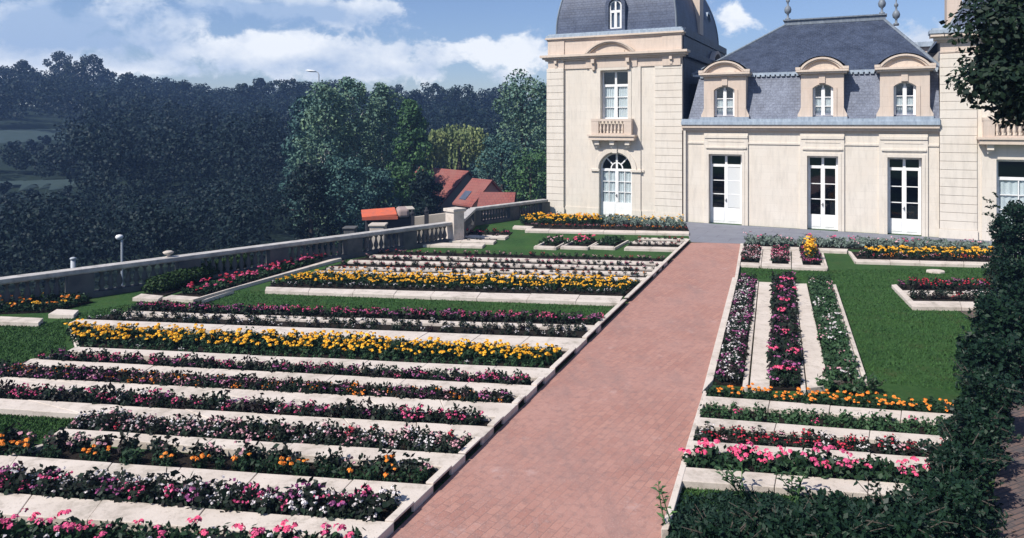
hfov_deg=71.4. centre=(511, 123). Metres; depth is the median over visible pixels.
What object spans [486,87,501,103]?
hilltop tree
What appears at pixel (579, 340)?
flower bed
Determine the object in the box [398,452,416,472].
begonia plant
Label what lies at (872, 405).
marigold plant
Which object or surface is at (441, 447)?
begonia plant
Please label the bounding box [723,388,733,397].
marigold plant
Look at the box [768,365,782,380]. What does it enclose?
geranium plant
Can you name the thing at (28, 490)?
begonia plant
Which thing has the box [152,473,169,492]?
begonia plant
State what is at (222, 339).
marigold plant
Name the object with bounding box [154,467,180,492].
begonia plant
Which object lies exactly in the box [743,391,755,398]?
marigold plant
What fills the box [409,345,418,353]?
marigold plant
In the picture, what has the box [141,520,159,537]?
geranium plant
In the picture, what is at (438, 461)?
flower bed
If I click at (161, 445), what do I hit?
begonia plant
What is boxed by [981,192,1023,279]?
hedge shrub
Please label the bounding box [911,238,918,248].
silver plant
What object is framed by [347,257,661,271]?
flower bed
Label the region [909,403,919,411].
marigold plant
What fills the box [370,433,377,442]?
begonia plant
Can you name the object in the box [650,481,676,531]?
leafy stalk plant
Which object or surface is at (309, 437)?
begonia plant
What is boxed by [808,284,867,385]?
flower bed
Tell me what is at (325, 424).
begonia plant
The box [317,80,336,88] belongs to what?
hilltop tree
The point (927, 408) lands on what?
marigold plant
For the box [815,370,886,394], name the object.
leafy shrub
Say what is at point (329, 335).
marigold plant
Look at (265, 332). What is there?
marigold plant
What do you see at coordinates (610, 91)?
window
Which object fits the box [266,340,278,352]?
marigold plant
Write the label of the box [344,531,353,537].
geranium plant
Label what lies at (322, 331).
marigold plant
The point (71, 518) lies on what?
geranium plant
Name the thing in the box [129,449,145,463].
marigold plant
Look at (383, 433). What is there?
begonia plant
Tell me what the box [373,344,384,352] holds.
marigold plant
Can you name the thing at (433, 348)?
marigold plant
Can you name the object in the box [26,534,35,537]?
begonia plant
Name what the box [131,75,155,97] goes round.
hilltop tree
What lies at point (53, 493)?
begonia plant
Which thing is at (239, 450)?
begonia plant
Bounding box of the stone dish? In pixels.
[163,250,173,257]
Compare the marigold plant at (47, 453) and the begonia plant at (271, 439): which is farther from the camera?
the begonia plant at (271, 439)
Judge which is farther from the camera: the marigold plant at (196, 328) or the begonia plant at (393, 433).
the marigold plant at (196, 328)
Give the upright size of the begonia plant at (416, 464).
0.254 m
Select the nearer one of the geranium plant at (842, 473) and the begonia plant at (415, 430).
the geranium plant at (842, 473)
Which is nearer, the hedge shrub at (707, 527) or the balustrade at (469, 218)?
the hedge shrub at (707, 527)
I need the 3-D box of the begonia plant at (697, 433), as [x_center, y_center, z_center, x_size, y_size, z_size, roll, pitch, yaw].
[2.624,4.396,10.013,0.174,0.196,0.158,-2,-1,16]
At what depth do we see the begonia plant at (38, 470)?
8.80 m
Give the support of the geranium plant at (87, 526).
on the flower bed at (88, 532)
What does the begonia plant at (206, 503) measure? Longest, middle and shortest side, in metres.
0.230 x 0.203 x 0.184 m
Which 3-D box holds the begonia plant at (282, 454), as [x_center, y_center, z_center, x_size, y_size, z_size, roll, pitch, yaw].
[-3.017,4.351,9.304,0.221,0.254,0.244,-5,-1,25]
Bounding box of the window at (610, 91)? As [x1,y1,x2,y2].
[603,70,627,118]
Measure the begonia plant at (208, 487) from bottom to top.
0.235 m
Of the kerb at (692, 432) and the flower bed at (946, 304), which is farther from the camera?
the flower bed at (946, 304)
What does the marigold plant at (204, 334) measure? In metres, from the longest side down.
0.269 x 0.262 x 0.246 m
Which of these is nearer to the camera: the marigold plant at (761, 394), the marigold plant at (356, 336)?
the marigold plant at (761, 394)
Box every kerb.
[596,299,626,326]
[624,256,671,301]
[661,461,686,537]
[669,239,689,258]
[682,391,707,460]
[702,277,737,393]
[735,243,743,276]
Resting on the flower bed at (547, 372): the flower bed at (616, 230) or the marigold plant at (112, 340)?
the marigold plant at (112, 340)
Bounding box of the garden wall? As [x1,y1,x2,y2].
[415,211,464,239]
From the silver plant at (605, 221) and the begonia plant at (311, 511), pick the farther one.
the silver plant at (605, 221)
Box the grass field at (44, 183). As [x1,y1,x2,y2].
[0,179,76,190]
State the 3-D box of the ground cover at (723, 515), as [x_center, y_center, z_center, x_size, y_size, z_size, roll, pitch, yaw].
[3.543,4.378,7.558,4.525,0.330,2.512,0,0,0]
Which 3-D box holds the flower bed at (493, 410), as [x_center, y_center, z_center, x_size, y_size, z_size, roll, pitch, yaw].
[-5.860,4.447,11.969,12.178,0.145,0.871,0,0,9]
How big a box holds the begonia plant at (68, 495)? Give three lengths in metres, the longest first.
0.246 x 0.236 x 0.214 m
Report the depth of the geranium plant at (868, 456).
9.11 m
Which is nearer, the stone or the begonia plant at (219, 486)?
the begonia plant at (219, 486)
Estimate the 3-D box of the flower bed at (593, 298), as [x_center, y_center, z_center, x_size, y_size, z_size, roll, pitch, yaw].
[-1.528,4.462,19.419,10.342,0.116,2.873,0,0,6]
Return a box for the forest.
[0,65,545,288]
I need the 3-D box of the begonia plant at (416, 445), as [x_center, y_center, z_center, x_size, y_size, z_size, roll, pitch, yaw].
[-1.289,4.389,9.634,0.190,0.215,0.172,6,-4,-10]
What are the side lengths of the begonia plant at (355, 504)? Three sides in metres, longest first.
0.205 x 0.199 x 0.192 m
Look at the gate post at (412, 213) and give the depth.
43.08 m
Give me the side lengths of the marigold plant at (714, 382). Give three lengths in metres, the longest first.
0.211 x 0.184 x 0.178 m
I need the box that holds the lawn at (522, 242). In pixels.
[0,214,1017,535]
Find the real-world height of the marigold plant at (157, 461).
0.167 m
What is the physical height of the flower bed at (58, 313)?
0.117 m
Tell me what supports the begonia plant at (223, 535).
on the flower bed at (88, 532)
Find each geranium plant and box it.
[0,510,7,525]
[0,517,15,537]
[1,518,28,537]
[4,508,28,529]
[16,524,39,537]
[23,512,43,532]
[34,516,57,536]
[34,524,55,537]
[53,522,84,537]
[54,522,75,537]
[57,509,81,536]
[73,519,88,535]
[74,524,94,537]
[83,519,97,533]
[91,520,113,537]
[94,523,111,537]
[110,517,130,537]
[111,528,128,537]
[127,518,143,537]
[132,532,143,537]
[133,524,159,537]
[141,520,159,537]
[153,524,165,537]
[156,521,170,537]
[169,526,185,537]
[169,528,185,537]
[180,530,204,537]
[181,287,187,294]
[184,515,203,537]
[187,284,195,293]
[199,529,212,537]
[200,283,210,293]
[208,522,230,537]
[213,283,219,290]
[218,279,226,288]
[225,523,245,536]
[228,276,237,285]
[235,277,241,283]
[235,523,257,537]
[235,531,249,537]
[239,273,246,282]
[247,271,254,280]
[249,527,270,537]
[263,267,268,276]
[271,519,293,537]
[281,522,301,537]
[282,263,289,270]
[298,257,305,266]
[302,530,318,537]
[303,256,310,264]
[320,523,340,537]
[330,523,346,537]
[344,525,366,537]
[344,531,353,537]
[678,447,696,466]
[691,440,708,461]
[691,448,707,467]
[699,437,719,461]
[706,446,728,469]
[720,444,735,462]
[721,446,741,469]
[731,451,748,471]
[733,441,755,465]
[746,446,762,465]
[753,458,769,472]
[757,448,772,467]
[763,451,782,476]
[765,345,777,357]
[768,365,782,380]
[774,445,792,459]
[774,455,796,475]
[778,365,791,378]
[785,452,809,475]
[787,366,800,378]
[789,450,808,468]
[790,286,797,295]
[794,446,818,467]
[800,451,821,476]
[811,441,835,467]
[818,460,833,478]
[828,445,852,473]
[832,458,852,478]
[851,459,873,480]
[852,457,860,469]
[857,457,883,479]
[864,454,880,469]
[876,456,893,474]
[876,460,898,482]
[892,459,910,475]
[895,466,908,482]
[901,465,918,483]
[909,456,926,476]
[919,459,934,480]
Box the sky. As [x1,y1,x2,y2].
[0,0,962,106]
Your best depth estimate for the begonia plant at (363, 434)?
9.93 m
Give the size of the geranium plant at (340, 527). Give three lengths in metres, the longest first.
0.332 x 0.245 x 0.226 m
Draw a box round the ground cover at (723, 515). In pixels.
[661,483,1015,537]
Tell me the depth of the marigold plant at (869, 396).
11.34 m
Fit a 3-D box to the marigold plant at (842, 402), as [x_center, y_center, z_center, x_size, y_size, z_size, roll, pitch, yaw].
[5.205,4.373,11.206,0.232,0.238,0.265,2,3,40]
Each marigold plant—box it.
[0,434,6,452]
[0,440,24,455]
[14,438,36,456]
[36,444,50,457]
[42,443,57,457]
[49,447,61,458]
[69,332,85,343]
[70,327,80,337]
[78,324,90,332]
[78,329,91,343]
[79,444,95,460]
[91,331,106,343]
[92,447,109,461]
[93,446,111,460]
[95,327,109,338]
[101,326,111,334]
[103,323,113,330]
[104,331,115,340]
[106,336,116,344]
[112,337,122,343]
[116,323,131,331]
[116,327,127,336]
[116,331,124,341]
[118,447,141,464]
[120,334,131,346]
[121,446,134,463]
[126,323,138,332]
[126,328,138,337]
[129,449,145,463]
[131,337,140,346]
[135,327,147,336]
[136,334,150,345]
[144,335,154,346]
[148,328,156,334]
[149,452,165,465]
[152,323,164,332]
[155,332,171,346]
[159,452,173,465]
[163,336,178,348]
[165,455,178,466]
[167,324,176,331]
[167,331,178,339]
[169,335,182,348]
[173,329,183,336]
[180,338,190,348]
[182,327,189,334]
[182,331,197,343]
[187,338,197,347]
[190,323,203,332]
[190,453,206,468]
[191,453,210,468]
[195,337,202,344]
[196,329,205,341]
[200,333,214,343]
[200,337,210,348]
[205,330,216,338]
[206,340,217,349]
[212,456,227,469]
[214,330,226,340]
[217,340,223,349]
[218,336,229,346]
[223,332,236,339]
[224,337,239,351]
[231,452,251,469]
[233,338,246,351]
[233,451,256,471]
[234,328,242,335]
[234,331,243,340]
[240,339,254,351]
[242,326,258,338]
[244,334,254,346]
[246,330,255,340]
[250,332,260,339]
[251,342,260,351]
[251,457,266,473]
[253,337,263,345]
[256,330,269,342]
[259,338,272,351]
[260,336,274,346]
[262,329,275,337]
[263,453,278,473]
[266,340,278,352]
[267,328,278,341]
[271,334,281,341]
[271,337,284,346]
[274,341,288,353]
[275,456,293,474]
[285,333,297,343]
[286,342,295,353]
[287,328,300,338]
[289,459,310,475]
[293,457,312,475]
[295,340,307,352]
[300,331,312,338]
[302,344,313,354]
[303,335,316,349]
[312,344,322,354]
[313,330,325,340]
[314,332,326,346]
[315,458,330,477]
[319,339,328,350]
[321,343,332,354]
[322,335,333,344]
[323,330,336,342]
[323,340,334,350]
[327,464,339,477]
[329,342,343,355]
[332,332,344,342]
[334,337,346,350]
[338,465,351,478]
[341,348,349,356]
[344,330,358,344]
[347,344,357,356]
[347,467,362,479]
[351,338,364,351]
[352,331,362,341]
[356,343,370,357]
[359,460,382,480]
[360,334,374,346]
[361,331,377,344]
[361,339,374,350]
[367,348,375,357]
[372,339,383,349]
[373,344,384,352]
[376,346,387,357]
[377,335,386,344]
[381,339,390,347]
[382,467,395,481]
[386,345,399,357]
[389,338,401,353]
[393,348,405,358]
[394,336,404,344]
[396,342,408,354]
[396,469,409,482]
[403,348,412,357]
[409,340,418,349]
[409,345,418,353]
[410,466,427,483]
[413,350,422,358]
[415,340,427,350]
[419,343,431,356]
[425,336,432,347]
[426,350,435,360]
[429,340,441,349]
[430,346,439,354]
[435,342,445,355]
[436,350,444,360]
[440,349,451,359]
[445,343,457,351]
[451,348,459,356]
[453,338,466,346]
[454,352,463,359]
[455,346,465,357]
[457,341,468,351]
[459,348,470,360]
[463,339,473,351]
[468,342,480,351]
[468,344,477,356]
[474,348,486,361]
[477,345,490,355]
[478,339,491,349]
[481,350,491,362]
[485,343,500,358]
[488,339,502,350]
[491,349,503,362]
[496,343,510,358]
[501,342,511,349]
[502,352,512,363]
[510,350,522,364]
[515,346,529,357]
[520,350,533,363]
[527,346,538,356]
[531,354,540,364]
[534,343,541,353]
[539,352,553,365]
[544,343,554,351]
[544,348,560,360]
[550,345,561,357]
[706,384,717,396]
[709,381,719,393]
[714,387,726,396]
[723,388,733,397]
[730,385,744,396]
[730,391,739,397]
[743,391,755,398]
[746,382,757,397]
[754,389,765,399]
[755,386,767,397]
[762,392,771,399]
[763,386,773,396]
[772,394,783,401]
[779,394,788,401]
[782,391,790,399]
[788,394,798,402]
[795,387,809,400]
[800,393,814,403]
[808,395,817,403]
[811,390,825,403]
[819,396,829,404]
[825,389,837,402]
[828,395,838,405]
[834,390,852,404]
[835,395,850,406]
[850,399,859,407]
[851,393,863,402]
[855,395,869,407]
[861,391,878,403]
[867,400,879,408]
[878,399,891,409]
[882,394,896,405]
[889,401,903,410]
[901,403,913,410]
[905,397,914,405]
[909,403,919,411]
[910,398,927,410]
[922,403,933,412]
[927,396,938,409]
[931,401,947,413]
[938,398,950,411]
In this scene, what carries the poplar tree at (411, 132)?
on the ground at (31, 120)
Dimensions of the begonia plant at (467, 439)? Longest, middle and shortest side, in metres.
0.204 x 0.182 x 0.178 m
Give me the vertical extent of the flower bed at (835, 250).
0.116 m
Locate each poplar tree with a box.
[274,96,334,233]
[288,80,365,246]
[323,76,394,230]
[358,81,408,203]
[392,98,434,212]
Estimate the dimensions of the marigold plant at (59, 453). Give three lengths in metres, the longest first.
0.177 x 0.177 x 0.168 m
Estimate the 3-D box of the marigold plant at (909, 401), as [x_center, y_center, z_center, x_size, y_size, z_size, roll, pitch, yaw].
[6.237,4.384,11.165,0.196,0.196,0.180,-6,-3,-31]
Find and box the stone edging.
[682,456,988,499]
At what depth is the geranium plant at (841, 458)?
9.14 m
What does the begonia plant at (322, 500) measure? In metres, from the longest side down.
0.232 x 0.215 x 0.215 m
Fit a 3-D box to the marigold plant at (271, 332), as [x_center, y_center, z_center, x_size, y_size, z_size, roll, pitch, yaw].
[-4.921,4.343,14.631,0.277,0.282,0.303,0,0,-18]
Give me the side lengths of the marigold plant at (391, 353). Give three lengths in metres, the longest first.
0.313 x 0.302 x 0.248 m
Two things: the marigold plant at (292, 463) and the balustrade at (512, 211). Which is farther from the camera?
the balustrade at (512, 211)
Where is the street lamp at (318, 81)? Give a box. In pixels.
[306,70,318,217]
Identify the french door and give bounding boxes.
[601,153,631,216]
[710,154,741,223]
[808,156,837,229]
[887,157,920,234]
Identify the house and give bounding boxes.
[386,167,472,212]
[452,178,501,209]
[477,192,516,219]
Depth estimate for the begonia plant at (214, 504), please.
8.19 m
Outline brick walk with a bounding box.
[961,311,1023,537]
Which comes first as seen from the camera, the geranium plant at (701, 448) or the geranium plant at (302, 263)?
the geranium plant at (701, 448)
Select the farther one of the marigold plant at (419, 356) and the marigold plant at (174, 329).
the marigold plant at (174, 329)
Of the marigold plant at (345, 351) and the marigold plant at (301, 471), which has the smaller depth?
the marigold plant at (301, 471)
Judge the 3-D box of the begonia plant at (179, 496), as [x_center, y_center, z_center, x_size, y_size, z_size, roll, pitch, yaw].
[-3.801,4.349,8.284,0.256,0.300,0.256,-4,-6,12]
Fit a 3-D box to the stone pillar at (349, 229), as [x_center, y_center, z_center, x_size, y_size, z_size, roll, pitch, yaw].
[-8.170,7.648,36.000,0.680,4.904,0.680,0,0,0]
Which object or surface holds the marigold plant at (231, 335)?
on the flower bed at (547, 372)
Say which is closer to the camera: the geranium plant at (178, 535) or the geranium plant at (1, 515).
the geranium plant at (178, 535)
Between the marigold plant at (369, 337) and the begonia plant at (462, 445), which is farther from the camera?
the marigold plant at (369, 337)
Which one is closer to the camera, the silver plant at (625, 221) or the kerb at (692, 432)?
the kerb at (692, 432)
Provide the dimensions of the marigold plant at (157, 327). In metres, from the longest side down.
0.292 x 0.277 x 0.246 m
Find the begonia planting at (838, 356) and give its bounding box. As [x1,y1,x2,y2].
[0,222,990,478]
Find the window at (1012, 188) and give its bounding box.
[996,159,1023,223]
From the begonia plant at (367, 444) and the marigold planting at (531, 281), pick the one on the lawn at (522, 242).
the marigold planting at (531, 281)
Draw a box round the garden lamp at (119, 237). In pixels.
[115,234,123,285]
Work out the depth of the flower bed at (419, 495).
8.99 m
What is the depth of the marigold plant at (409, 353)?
13.57 m
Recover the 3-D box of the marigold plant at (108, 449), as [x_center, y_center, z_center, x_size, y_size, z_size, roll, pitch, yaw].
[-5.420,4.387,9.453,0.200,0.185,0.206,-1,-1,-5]
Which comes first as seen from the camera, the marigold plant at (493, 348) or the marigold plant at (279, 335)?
the marigold plant at (493, 348)
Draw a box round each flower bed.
[0,300,92,326]
[0,377,525,423]
[0,391,503,444]
[0,444,451,511]
[0,485,413,537]
[0,528,185,537]
[23,356,544,402]
[54,418,481,474]
[68,330,575,383]
[69,314,599,352]
[123,309,600,332]
[133,278,217,301]
[162,257,341,303]
[265,274,637,305]
[313,269,646,281]
[326,264,655,276]
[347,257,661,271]
[369,251,666,266]
[417,231,512,248]
[513,218,688,235]
[534,240,569,249]
[560,240,596,249]
[590,240,628,249]
[624,238,685,251]
[690,431,929,471]
[696,409,947,444]
[702,392,952,425]
[713,279,772,392]
[740,249,762,267]
[743,242,981,253]
[761,250,790,269]
[770,281,829,394]
[792,250,827,270]
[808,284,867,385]
[848,251,990,267]
[892,284,991,310]
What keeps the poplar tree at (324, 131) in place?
on the ground at (31, 120)
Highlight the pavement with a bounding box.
[685,222,1017,254]
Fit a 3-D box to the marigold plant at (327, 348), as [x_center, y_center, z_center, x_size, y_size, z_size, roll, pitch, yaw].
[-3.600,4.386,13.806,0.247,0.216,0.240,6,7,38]
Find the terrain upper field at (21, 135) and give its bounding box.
[0,129,73,142]
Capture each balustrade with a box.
[0,207,465,308]
[464,208,475,236]
[471,199,549,225]
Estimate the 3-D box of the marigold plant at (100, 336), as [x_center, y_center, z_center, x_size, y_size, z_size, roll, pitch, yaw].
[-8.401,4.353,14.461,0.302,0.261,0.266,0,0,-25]
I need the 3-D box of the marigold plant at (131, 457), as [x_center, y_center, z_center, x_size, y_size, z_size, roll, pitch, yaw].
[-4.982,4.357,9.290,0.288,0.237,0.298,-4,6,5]
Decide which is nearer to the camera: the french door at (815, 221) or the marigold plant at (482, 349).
the marigold plant at (482, 349)
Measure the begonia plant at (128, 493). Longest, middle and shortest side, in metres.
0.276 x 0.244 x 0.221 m
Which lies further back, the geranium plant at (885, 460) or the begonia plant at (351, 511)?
the geranium plant at (885, 460)
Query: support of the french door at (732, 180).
in the chateau
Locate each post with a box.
[70,257,75,267]
[410,210,414,225]
[424,207,428,236]
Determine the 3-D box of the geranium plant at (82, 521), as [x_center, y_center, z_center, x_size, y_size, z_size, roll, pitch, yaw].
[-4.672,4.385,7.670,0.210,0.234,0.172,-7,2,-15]
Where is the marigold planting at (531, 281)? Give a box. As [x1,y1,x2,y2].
[0,211,991,335]
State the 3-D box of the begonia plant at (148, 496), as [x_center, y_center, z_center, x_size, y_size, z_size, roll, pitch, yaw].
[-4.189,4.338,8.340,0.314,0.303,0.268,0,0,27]
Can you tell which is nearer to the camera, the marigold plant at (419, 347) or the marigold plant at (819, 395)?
the marigold plant at (819, 395)
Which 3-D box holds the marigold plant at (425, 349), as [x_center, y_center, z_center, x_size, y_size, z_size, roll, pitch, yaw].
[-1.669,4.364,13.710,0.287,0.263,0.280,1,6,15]
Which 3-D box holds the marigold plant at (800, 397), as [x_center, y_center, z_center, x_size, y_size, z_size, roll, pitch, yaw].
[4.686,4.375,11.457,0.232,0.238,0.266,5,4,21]
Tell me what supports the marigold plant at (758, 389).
on the flower bed at (770, 405)
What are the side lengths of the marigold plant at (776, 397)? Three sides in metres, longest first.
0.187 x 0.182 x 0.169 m
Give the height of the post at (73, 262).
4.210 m
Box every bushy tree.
[272,162,347,257]
[312,155,372,253]
[355,167,401,231]
[381,161,419,213]
[408,171,443,215]
[469,134,542,201]
[501,148,547,214]
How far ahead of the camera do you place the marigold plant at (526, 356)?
13.26 m
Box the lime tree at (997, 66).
[939,0,1023,130]
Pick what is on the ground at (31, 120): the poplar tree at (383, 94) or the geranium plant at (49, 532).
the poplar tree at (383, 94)
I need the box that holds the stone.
[926,269,944,273]
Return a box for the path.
[388,243,739,537]
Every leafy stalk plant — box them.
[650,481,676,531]
[715,454,749,500]
[773,466,815,501]
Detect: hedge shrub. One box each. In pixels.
[677,500,765,537]
[727,491,826,537]
[788,487,894,537]
[853,473,962,537]
[892,460,1003,537]
[914,415,1013,513]
[937,401,1022,470]
[949,358,1023,435]
[952,325,1023,403]
[965,287,1023,365]
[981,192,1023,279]
[985,242,1023,304]
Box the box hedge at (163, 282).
[141,253,252,293]
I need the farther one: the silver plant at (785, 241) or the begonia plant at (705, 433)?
the silver plant at (785, 241)
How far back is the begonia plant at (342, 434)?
9.96 m
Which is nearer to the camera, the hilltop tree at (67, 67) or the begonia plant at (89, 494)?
the begonia plant at (89, 494)
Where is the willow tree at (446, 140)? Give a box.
[426,123,490,175]
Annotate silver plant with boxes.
[603,217,609,224]
[620,217,627,224]
[632,219,638,225]
[651,219,658,225]
[666,218,674,226]
[679,218,686,227]
[743,231,754,238]
[745,237,751,244]
[760,238,767,245]
[765,236,772,244]
[775,239,781,244]
[781,237,789,245]
[796,238,802,246]
[824,239,831,246]
[827,235,838,245]
[833,240,839,247]
[842,241,849,247]
[847,239,856,247]
[860,237,870,248]
[867,237,878,247]
[878,238,887,246]
[892,238,902,248]
[903,240,911,248]
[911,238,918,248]
[918,240,928,247]
[929,240,941,248]
[950,241,960,248]
[964,239,973,247]
[973,240,982,248]
[980,241,990,250]
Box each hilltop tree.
[0,65,12,92]
[6,59,37,100]
[42,51,72,81]
[58,60,95,89]
[74,54,112,88]
[97,68,117,87]
[116,72,141,92]
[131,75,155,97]
[153,77,172,92]
[174,79,195,103]
[192,83,216,98]
[227,83,255,107]
[252,78,269,106]
[265,80,282,94]
[271,78,304,110]
[292,81,316,94]
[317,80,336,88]
[334,78,354,102]
[388,84,408,100]
[405,89,423,107]
[420,82,446,113]
[438,87,460,102]
[441,84,483,116]
[464,88,493,119]
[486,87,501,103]
[494,85,525,112]
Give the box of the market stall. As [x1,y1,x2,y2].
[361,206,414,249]
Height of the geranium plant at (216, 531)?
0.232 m
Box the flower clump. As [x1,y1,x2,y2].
[802,235,817,258]
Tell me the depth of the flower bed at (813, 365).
13.97 m
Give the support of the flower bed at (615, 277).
on the lawn at (522, 242)
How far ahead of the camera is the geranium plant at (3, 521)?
7.55 m
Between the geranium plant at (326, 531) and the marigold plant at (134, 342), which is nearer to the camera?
the geranium plant at (326, 531)
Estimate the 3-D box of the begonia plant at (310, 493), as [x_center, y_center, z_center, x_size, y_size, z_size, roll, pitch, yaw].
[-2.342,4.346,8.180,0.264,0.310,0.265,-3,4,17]
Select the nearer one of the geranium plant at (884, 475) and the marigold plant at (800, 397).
the geranium plant at (884, 475)
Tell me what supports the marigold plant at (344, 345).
on the flower bed at (547, 372)
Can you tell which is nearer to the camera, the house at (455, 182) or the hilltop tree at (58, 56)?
the house at (455, 182)
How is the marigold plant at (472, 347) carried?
on the flower bed at (547, 372)
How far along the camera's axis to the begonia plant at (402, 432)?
10.01 m
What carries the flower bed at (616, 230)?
on the lawn at (522, 242)
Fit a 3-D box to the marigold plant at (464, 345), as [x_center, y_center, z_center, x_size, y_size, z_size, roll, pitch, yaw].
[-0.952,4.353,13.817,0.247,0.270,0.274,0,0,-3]
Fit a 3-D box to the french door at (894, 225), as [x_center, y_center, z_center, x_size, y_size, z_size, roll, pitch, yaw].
[15.963,2.930,28.984,1.200,3.120,0.125,0,0,27]
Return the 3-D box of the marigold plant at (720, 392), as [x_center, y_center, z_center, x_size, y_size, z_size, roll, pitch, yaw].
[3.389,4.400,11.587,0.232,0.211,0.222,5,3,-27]
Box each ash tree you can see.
[477,69,548,208]
[514,82,548,199]
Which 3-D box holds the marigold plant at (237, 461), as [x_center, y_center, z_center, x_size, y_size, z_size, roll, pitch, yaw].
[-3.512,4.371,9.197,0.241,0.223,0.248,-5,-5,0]
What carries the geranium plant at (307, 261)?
on the flower bed at (203, 297)
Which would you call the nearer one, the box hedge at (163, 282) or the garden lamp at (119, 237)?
the box hedge at (163, 282)
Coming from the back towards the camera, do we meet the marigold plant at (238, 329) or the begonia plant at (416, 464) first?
the marigold plant at (238, 329)
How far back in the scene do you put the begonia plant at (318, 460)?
9.25 m
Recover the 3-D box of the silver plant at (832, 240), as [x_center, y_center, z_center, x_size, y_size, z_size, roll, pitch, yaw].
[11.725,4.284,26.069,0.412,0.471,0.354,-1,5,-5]
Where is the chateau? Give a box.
[540,0,1023,240]
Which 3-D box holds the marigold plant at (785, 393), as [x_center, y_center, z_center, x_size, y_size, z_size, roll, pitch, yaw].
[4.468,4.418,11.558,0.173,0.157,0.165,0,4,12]
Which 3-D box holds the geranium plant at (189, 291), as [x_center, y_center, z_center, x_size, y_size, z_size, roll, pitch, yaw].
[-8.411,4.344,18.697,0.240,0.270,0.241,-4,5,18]
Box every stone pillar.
[342,226,357,233]
[368,222,387,248]
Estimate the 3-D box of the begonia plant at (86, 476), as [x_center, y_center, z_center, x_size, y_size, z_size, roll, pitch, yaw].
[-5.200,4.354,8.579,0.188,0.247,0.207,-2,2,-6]
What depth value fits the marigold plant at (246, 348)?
13.92 m
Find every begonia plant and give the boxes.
[0,471,9,488]
[0,477,13,493]
[4,465,22,483]
[4,471,31,494]
[13,470,35,488]
[16,479,35,493]
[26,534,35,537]
[27,473,42,491]
[29,481,47,495]
[32,464,47,481]
[34,468,59,494]
[35,532,59,537]
[39,465,60,484]
[41,478,59,496]
[48,465,65,483]
[48,480,66,497]
[50,472,69,489]
[58,481,77,499]
[59,471,73,484]
[62,477,76,492]
[71,473,88,495]
[75,479,99,498]
[76,470,98,497]
[83,466,101,485]
[84,487,96,499]
[93,482,112,500]
[95,468,111,489]
[95,471,115,492]
[106,477,120,493]
[109,486,125,500]
[111,467,134,486]
[112,478,127,493]
[114,476,138,502]
[122,478,141,496]
[126,485,144,503]
[127,479,151,499]
[128,474,143,483]
[138,472,154,487]
[139,479,165,503]
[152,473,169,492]
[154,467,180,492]
[155,440,171,457]
[155,488,171,503]
[159,480,176,497]
[159,484,184,506]
[162,438,179,458]
[170,484,186,499]
[174,483,197,507]
[176,472,197,493]
[183,475,206,491]
[184,483,208,509]
[185,479,200,503]
[187,438,207,456]
[187,534,210,537]
[192,487,210,501]
[195,480,213,493]
[197,492,213,508]
[204,441,216,459]
[207,445,221,462]
[208,494,221,508]
[209,475,225,494]
[211,489,224,503]
[212,527,235,537]
[213,445,226,459]
[216,487,241,512]
[219,486,235,503]
[222,478,237,499]
[229,480,249,498]
[230,494,248,512]
[233,438,252,460]
[235,489,246,502]
[242,483,260,507]
[243,441,266,460]
[243,481,258,493]
[246,432,258,440]
[247,496,263,511]
[253,493,275,514]
[256,491,266,507]
[259,446,274,464]
[261,429,273,441]
[261,485,271,494]
[265,489,279,510]
[267,434,277,441]
[268,486,279,495]
[269,431,285,442]
[271,441,293,465]
[272,448,289,464]
[273,422,290,439]
[274,490,292,507]
[274,499,287,514]
[281,496,300,515]
[283,426,296,440]
[283,483,305,506]
[288,435,298,443]
[288,451,302,467]
[291,503,303,515]
[293,422,311,440]
[294,475,318,509]
[298,436,307,443]
[298,488,317,514]
[299,495,317,516]
[301,479,326,500]
[302,433,316,443]
[308,421,319,436]
[309,435,322,444]
[313,451,325,467]
[313,490,329,509]
[313,502,328,517]
[316,425,329,441]
[318,418,332,433]
[323,454,336,469]
[323,487,334,505]
[324,428,337,440]
[324,429,340,445]
[325,494,347,520]
[327,446,343,467]
[329,420,344,433]
[335,430,347,442]
[335,494,352,511]
[339,435,349,445]
[339,499,357,519]
[341,422,354,438]
[341,456,355,469]
[341,488,356,506]
[342,433,355,446]
[345,428,355,440]
[350,423,362,435]
[351,497,364,511]
[353,435,367,446]
[354,482,371,507]
[355,496,382,521]
[356,428,368,445]
[357,453,370,470]
[361,491,379,506]
[363,432,376,447]
[365,510,379,521]
[366,423,379,434]
[367,496,381,516]
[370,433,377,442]
[371,448,395,472]
[376,429,388,443]
[376,437,388,448]
[377,485,401,510]
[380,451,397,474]
[384,434,394,444]
[387,440,397,449]
[389,428,399,440]
[391,441,401,449]
[395,434,403,443]
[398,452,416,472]
[399,422,411,439]
[403,434,413,445]
[405,441,415,450]
[408,425,418,439]
[408,457,424,476]
[410,439,422,451]
[414,434,424,445]
[416,424,429,442]
[417,458,435,478]
[423,437,435,452]
[424,405,439,423]
[426,434,435,446]
[434,438,448,452]
[435,430,446,441]
[438,413,445,423]
[442,429,454,442]
[444,410,460,424]
[446,438,461,453]
[447,440,454,449]
[455,439,464,450]
[456,414,467,424]
[460,431,472,445]
[468,415,478,425]
[474,410,485,423]
[693,429,702,440]
[700,428,712,441]
[703,421,715,434]
[710,431,720,441]
[720,435,728,442]
[732,432,744,443]
[741,432,751,444]
[753,434,762,444]
[758,432,770,445]
[767,434,781,446]
[781,437,790,447]
[793,439,802,447]
[800,436,811,447]
[810,435,822,448]
[830,437,845,449]
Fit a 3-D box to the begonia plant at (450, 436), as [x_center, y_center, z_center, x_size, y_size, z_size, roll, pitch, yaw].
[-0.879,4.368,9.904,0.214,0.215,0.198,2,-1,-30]
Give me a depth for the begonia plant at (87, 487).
8.40 m
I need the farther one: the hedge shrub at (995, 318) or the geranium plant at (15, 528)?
the hedge shrub at (995, 318)
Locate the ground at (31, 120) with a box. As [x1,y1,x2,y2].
[0,105,543,298]

